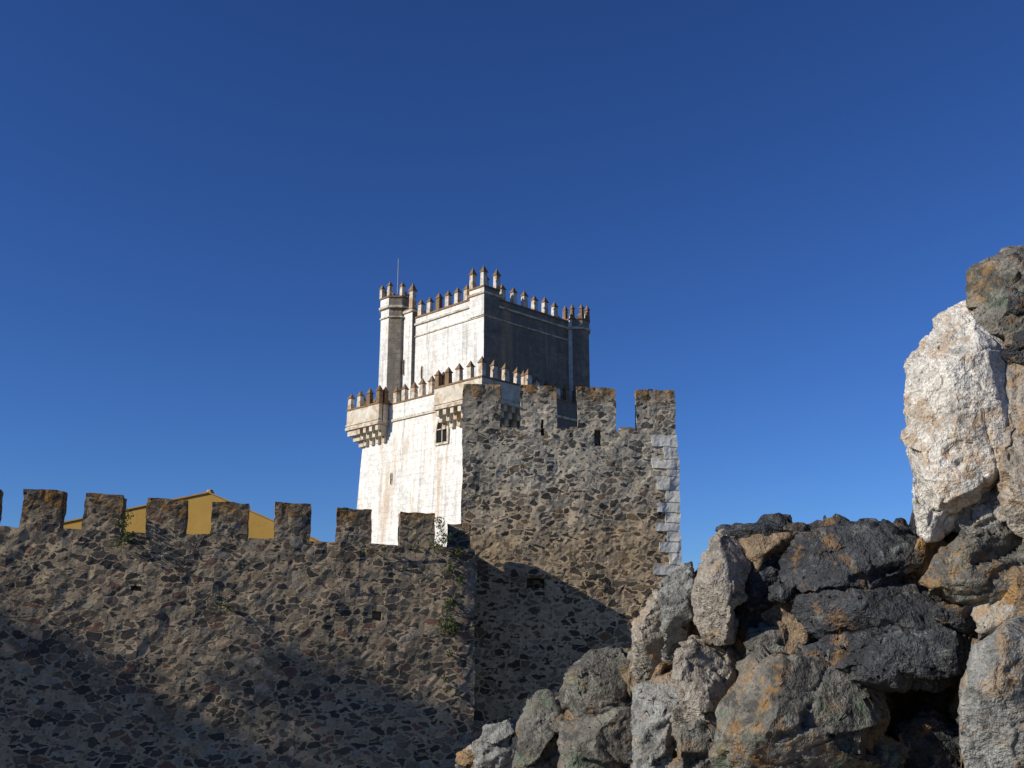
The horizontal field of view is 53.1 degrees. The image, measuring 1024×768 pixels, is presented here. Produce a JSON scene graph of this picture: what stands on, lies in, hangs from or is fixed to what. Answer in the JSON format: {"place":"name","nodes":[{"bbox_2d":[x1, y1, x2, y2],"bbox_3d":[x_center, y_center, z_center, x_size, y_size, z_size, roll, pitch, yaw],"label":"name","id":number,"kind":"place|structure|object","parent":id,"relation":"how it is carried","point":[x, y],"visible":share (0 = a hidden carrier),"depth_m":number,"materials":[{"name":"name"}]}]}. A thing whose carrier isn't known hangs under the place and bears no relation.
{"place":"outdoors","nodes":[
{"label":"outdoors","id":0,"kind":"place"},
{"bbox_2d":[64,489,319,540],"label":"ochre house","id":1,"kind":"structure","parent":0,"point":[260,526],"depth_m":37.90,"materials":[{"name":"paint"}]},
{"bbox_2d":[0,0,1023,571],"label":"sky","id":2,"kind":"structure","parent":0,"point":[758,211],"materials":[{"name":"blue"}]},
{"bbox_2d":[560,257,1023,767],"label":"mortar","id":3,"kind":"object","parent":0,"point":[905,702],"visible":0.09,"depth_m":2.83,"materials":[{"name":"brown concrete"}]},
{"bbox_2d":[454,739,478,767],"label":"stone","id":4,"kind":"object","parent":3,"relation":"on","point":[469,746],"visible":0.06,"depth_m":4.06,"materials":[{"name":"beige stone"}]},
{"bbox_2d":[472,718,516,767],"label":"stone","id":5,"kind":"object","parent":3,"relation":"on","point":[492,747],"visible":0.66,"depth_m":3.81,"materials":[{"name":"grey stone"}]},
{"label":"stone","id":6,"kind":"object","parent":5,"relation":"on","visible":0},
{"bbox_2d":[456,749,474,767],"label":"stone","id":7,"kind":"object","parent":6,"relation":"on","point":[465,758],"visible":0.38,"depth_m":3.96,"materials":[{"name":"brown stone"}]},
{"bbox_2d":[509,735,517,749],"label":"stone","id":8,"kind":"object","parent":3,"relation":"on","point":[513,740],"visible":0.12,"depth_m":3.81,"materials":[{"name":"grey stone"}]},
{"bbox_2d":[512,689,563,767],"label":"stone","id":9,"kind":"object","parent":3,"relation":"on","point":[537,731],"visible":0.63,"depth_m":3.65,"materials":[{"name":"grey stone"}]},
{"bbox_2d":[558,718,566,730],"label":"stone","id":10,"kind":"object","parent":3,"relation":"on","point":[562,721],"visible":0.09,"depth_m":3.60,"materials":[{"name":"grey stone"}]},
{"bbox_2d":[556,713,569,722],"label":"stone","id":11,"kind":"object","parent":10,"relation":"on","point":[564,716],"visible":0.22,"depth_m":3.64,"materials":[{"name":"brown stone"}]},
{"bbox_2d":[557,706,632,767],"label":"stone","id":12,"kind":"object","parent":3,"relation":"on","point":[600,740],"visible":0.81,"depth_m":3.25,"materials":[{"name":"grey stone"}]},
{"bbox_2d":[555,646,630,718],"bbox_3d":[0.318,1.030,3.454,0.348,0.283,0.296,0,-14,0],"label":"stone","id":13,"kind":"object","parent":12,"relation":"on","point":[594,682],"visible":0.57,"depth_m":3.35,"materials":[{"name":"grey stone"}]},
{"bbox_2d":[623,749,633,761],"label":"stone","id":14,"kind":"object","parent":12,"relation":"on","point":[630,755],"visible":0.3,"depth_m":3.23,"materials":[{"name":"grey stone"}]},
{"bbox_2d":[627,723,633,740],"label":"stone","id":15,"kind":"object","parent":14,"relation":"on","point":[630,732],"visible":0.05,"depth_m":3.19,"materials":[{"name":"grey stone"}]},
{"bbox_2d":[630,670,676,767],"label":"stone","id":16,"kind":"object","parent":3,"relation":"on","point":[653,738],"visible":0.68,"depth_m":2.95,"materials":[{"name":"grey stone"}]},
{"bbox_2d":[628,587,664,683],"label":"stone","id":17,"kind":"object","parent":16,"relation":"on","point":[647,643],"visible":0.6,"depth_m":3.13,"materials":[{"name":"grey stone"}]},
{"bbox_2d":[657,562,694,663],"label":"stone","id":18,"kind":"object","parent":16,"relation":"on","point":[675,604],"visible":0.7,"depth_m":3.03,"materials":[{"name":"grey stone"}]},
{"bbox_2d":[669,713,716,767],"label":"stone","id":19,"kind":"object","parent":3,"relation":"on","point":[694,743],"visible":0.56,"depth_m":2.74,"materials":[{"name":"grey stone"}]},
{"bbox_2d":[669,635,742,739],"bbox_3d":[0.572,0.866,2.934,0.200,0.312,0.349,-12,-18,39],"label":"stone","id":20,"kind":"object","parent":19,"relation":"on","point":[704,676],"visible":0.65,"depth_m":2.82,"materials":[{"name":"grey stone"}]},
{"bbox_2d":[690,530,750,646],"bbox_3d":[0.596,0.576,2.917,0.172,0.336,0.282,-3,-14,11],"label":"stone","id":21,"kind":"object","parent":20,"relation":"on","point":[718,596],"visible":0.95,"depth_m":2.83,"materials":[{"name":"grey stone"}]},
{"bbox_2d":[733,521,809,642],"bbox_3d":[0.757,0.575,2.975,0.283,0.348,0.271,0,-14,0],"label":"stone","id":22,"kind":"object","parent":3,"relation":"on","point":[761,570],"visible":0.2,"depth_m":2.88,"materials":[{"name":"black stone"}]},
{"bbox_2d":[715,512,849,542],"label":"stone","id":23,"kind":"object","parent":3,"relation":"on","point":[758,531],"visible":0.55,"depth_m":2.93,"materials":[{"name":"grey stone"}]},
{"bbox_2d":[708,641,889,767],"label":"stone","id":24,"kind":"object","parent":3,"relation":"on","point":[779,709],"visible":0.94,"depth_m":2.57,"materials":[{"name":"grey stone"}]},
{"bbox_2d":[745,624,797,654],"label":"stone","id":25,"kind":"object","parent":24,"relation":"on","point":[767,635],"visible":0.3,"depth_m":2.80,"materials":[{"name":"grey stone"}]},
{"bbox_2d":[796,626,970,693],"bbox_3d":[1.019,0.723,2.680,0.521,0.202,0.325,0,-14,0],"label":"stone","id":26,"kind":"object","parent":3,"relation":"on","point":[934,660],"visible":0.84,"depth_m":2.57,"materials":[{"name":"grey stone"}]},
{"bbox_2d":[790,581,972,638],"bbox_3d":[1.061,0.621,2.756,0.615,0.230,0.350,0,-14,0],"label":"stone","id":27,"kind":"object","parent":26,"relation":"on","point":[834,612],"visible":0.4,"depth_m":2.65,"materials":[{"name":"grey stone"}]},
{"bbox_2d":[777,515,925,593],"bbox_3d":[0.970,0.474,2.832,0.469,0.270,0.320,0,-14,0],"label":"stone","id":28,"kind":"object","parent":27,"relation":"on","point":[861,552],"visible":0.76,"depth_m":2.72,"materials":[{"name":"grey stone"}]},
{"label":"stone","id":29,"kind":"object","parent":27,"relation":"on","visible":0},
{"bbox_2d":[766,582,785,601],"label":"stone","id":30,"kind":"object","parent":29,"relation":"on","point":[776,591],"visible":0.41,"depth_m":2.82,"materials":[{"name":"grey stone"}]},
{"bbox_2d":[750,579,768,604],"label":"stone","id":31,"kind":"object","parent":30,"relation":"on","point":[764,596],"visible":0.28,"depth_m":2.85,"materials":[{"name":"black stone"}]},
{"bbox_2d":[877,734,911,767],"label":"stone","id":32,"kind":"object","parent":3,"relation":"on","point":[894,752],"visible":0.57,"depth_m":2.63,"materials":[{"name":"grey stone"}]},
{"bbox_2d":[894,707,958,767],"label":"stone","id":33,"kind":"object","parent":3,"relation":"on","point":[927,737],"visible":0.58,"depth_m":2.66,"materials":[{"name":"grey stone"}]},
{"bbox_2d":[911,477,956,540],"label":"stone","id":34,"kind":"object","parent":3,"relation":"on","point":[928,524],"visible":0.62,"depth_m":2.62,"materials":[{"name":"stone"}]},
{"bbox_2d":[900,300,1008,522],"bbox_3d":[1.204,0.072,2.743,0.302,0.626,0.357,-7,-15,25],"label":"stone","id":35,"kind":"object","parent":34,"relation":"on","point":[953,433],"visible":0.86,"depth_m":2.61,"materials":[{"name":"stone"}]},
{"bbox_2d":[929,600,980,638],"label":"stone","id":36,"kind":"object","parent":3,"relation":"on","point":[957,617],"visible":0.54,"depth_m":2.55,"materials":[{"name":"grey stone"}]},
{"bbox_2d":[922,592,939,608],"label":"stone","id":37,"kind":"object","parent":36,"relation":"on","point":[932,601],"visible":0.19,"depth_m":2.63,"materials":[{"name":"grey stone"}]},
{"bbox_2d":[955,714,959,745],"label":"stone","id":38,"kind":"object","parent":3,"relation":"on","point":[958,739],"visible":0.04,"depth_m":2.58,"materials":[{"name":"grey stone"}]},
{"bbox_2d":[958,615,1023,767],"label":"stone","id":39,"kind":"object","parent":3,"relation":"on","point":[991,713],"visible":1,"depth_m":2.23,"materials":[{"name":"grey stone"}]},
{"bbox_2d":[970,596,1023,639],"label":"stone","id":40,"kind":"object","parent":39,"relation":"on","point":[989,618],"visible":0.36,"depth_m":2.50,"materials":[{"name":"beige stone"}]},
{"bbox_2d":[918,528,1023,606],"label":"stone","id":41,"kind":"object","parent":40,"relation":"on","point":[965,568],"visible":0.84,"depth_m":2.54,"materials":[{"name":"grey stone"}]},
{"bbox_2d":[953,487,1016,536],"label":"stone","id":42,"kind":"object","parent":41,"relation":"on","point":[980,515],"visible":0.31,"depth_m":2.58,"materials":[{"name":"grey stone"}]},
{"bbox_2d":[990,488,1006,521],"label":"stone","id":43,"kind":"object","parent":42,"relation":"on","point":[999,514],"visible":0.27,"depth_m":2.56,"materials":[{"name":"beige stone"}]},
{"bbox_2d":[994,245,1023,541],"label":"stone","id":44,"kind":"object","parent":41,"relation":"on","point":[1009,483],"visible":0.37,"depth_m":2.53,"materials":[{"name":"beige stone"}]},
{"bbox_2d":[1001,326,1023,367],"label":"stone","id":45,"kind":"object","parent":44,"relation":"on","point":[1013,354],"visible":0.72,"depth_m":2.63,"materials":[{"name":"grey stone"}]},
{"bbox_2d":[965,246,1023,344],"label":"stone","id":46,"kind":"object","parent":45,"relation":"on","point":[988,280],"visible":0.91,"depth_m":2.73,"materials":[{"name":"grey stone"}]},
{"bbox_2d":[1004,287,1023,316],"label":"stone","id":47,"kind":"object","parent":46,"relation":"on","point":[1014,298],"visible":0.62,"depth_m":2.67,"materials":[{"name":"grey stone"}]},
{"bbox_2d":[1004,316,1023,326],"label":"stone","id":48,"kind":"object","parent":45,"relation":"on","point":[1012,321],"visible":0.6,"depth_m":2.67,"materials":[{"name":"grey stone"}]},
{"label":"ground","id":49,"kind":"structure","parent":0,"visible":0},
{"bbox_2d":[0,490,475,767],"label":"wall masonry","id":50,"kind":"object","parent":49,"relation":"on","point":[143,650],"depth_m":25.21,"materials":[{"name":"grey stone"}]},
{"bbox_2d":[115,509,135,547],"bbox_3d":[-9.522,3.546,25.179,0.533,0.963,0.390,0,-14,0],"label":"wall weed","id":51,"kind":"object","parent":50,"relation":"attached to","point":[124,528],"depth_m":25.16,"materials":[{"name":"green plant"}]},
{"bbox_2d":[215,599,230,611],"bbox_3d":[-7.106,5.441,25.230,0.367,0.336,0.260,0,-14,0],"label":"wall weed","id":52,"kind":"object","parent":50,"relation":"attached to","point":[227,606],"depth_m":25.23,"materials":[{"name":"green plant"}]},
{"bbox_2d":[361,541,422,554],"bbox_3d":[-3.084,4.231,26.453,1.613,0.374,0.303,4,-14,-15],"label":"wall weed","id":53,"kind":"object","parent":50,"relation":"attached to","point":[382,547],"depth_m":26.45,"materials":[{"name":"green plant"}]},
{"bbox_2d":[430,516,463,693],"bbox_3d":[-1.683,5.657,26.440,0.912,4.485,0.512,0,-14,0],"label":"climbing plant","id":54,"kind":"object","parent":50,"relation":"attached to","point":[454,622],"visible":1,"depth_m":26.60,"materials":[{"name":"green plant"}]},
{"bbox_2d":[458,562,476,742],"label":"corner quoins","id":55,"kind":"object","parent":50,"relation":"attached to","point":[468,586],"visible":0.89,"depth_m":26.63,"materials":[{"name":"grey stone"}]},
{"bbox_2d":[345,259,590,546],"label":"castle keep","id":56,"kind":"structure","parent":49,"relation":"on","point":[403,429],"depth_m":76.78,"materials":[{"name":"stone"}]},
{"bbox_2d":[434,419,449,445],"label":"gothic window frame","id":57,"kind":"structure","parent":56,"relation":"in","point":[437,423],"depth_m":73.01,"materials":[{"name":"white stone"}]},
{"bbox_2d":[461,383,682,742],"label":"square stone tower","id":58,"kind":"structure","parent":49,"relation":"on","point":[575,537],"depth_m":29.26,"materials":[{"name":"grey stone"}]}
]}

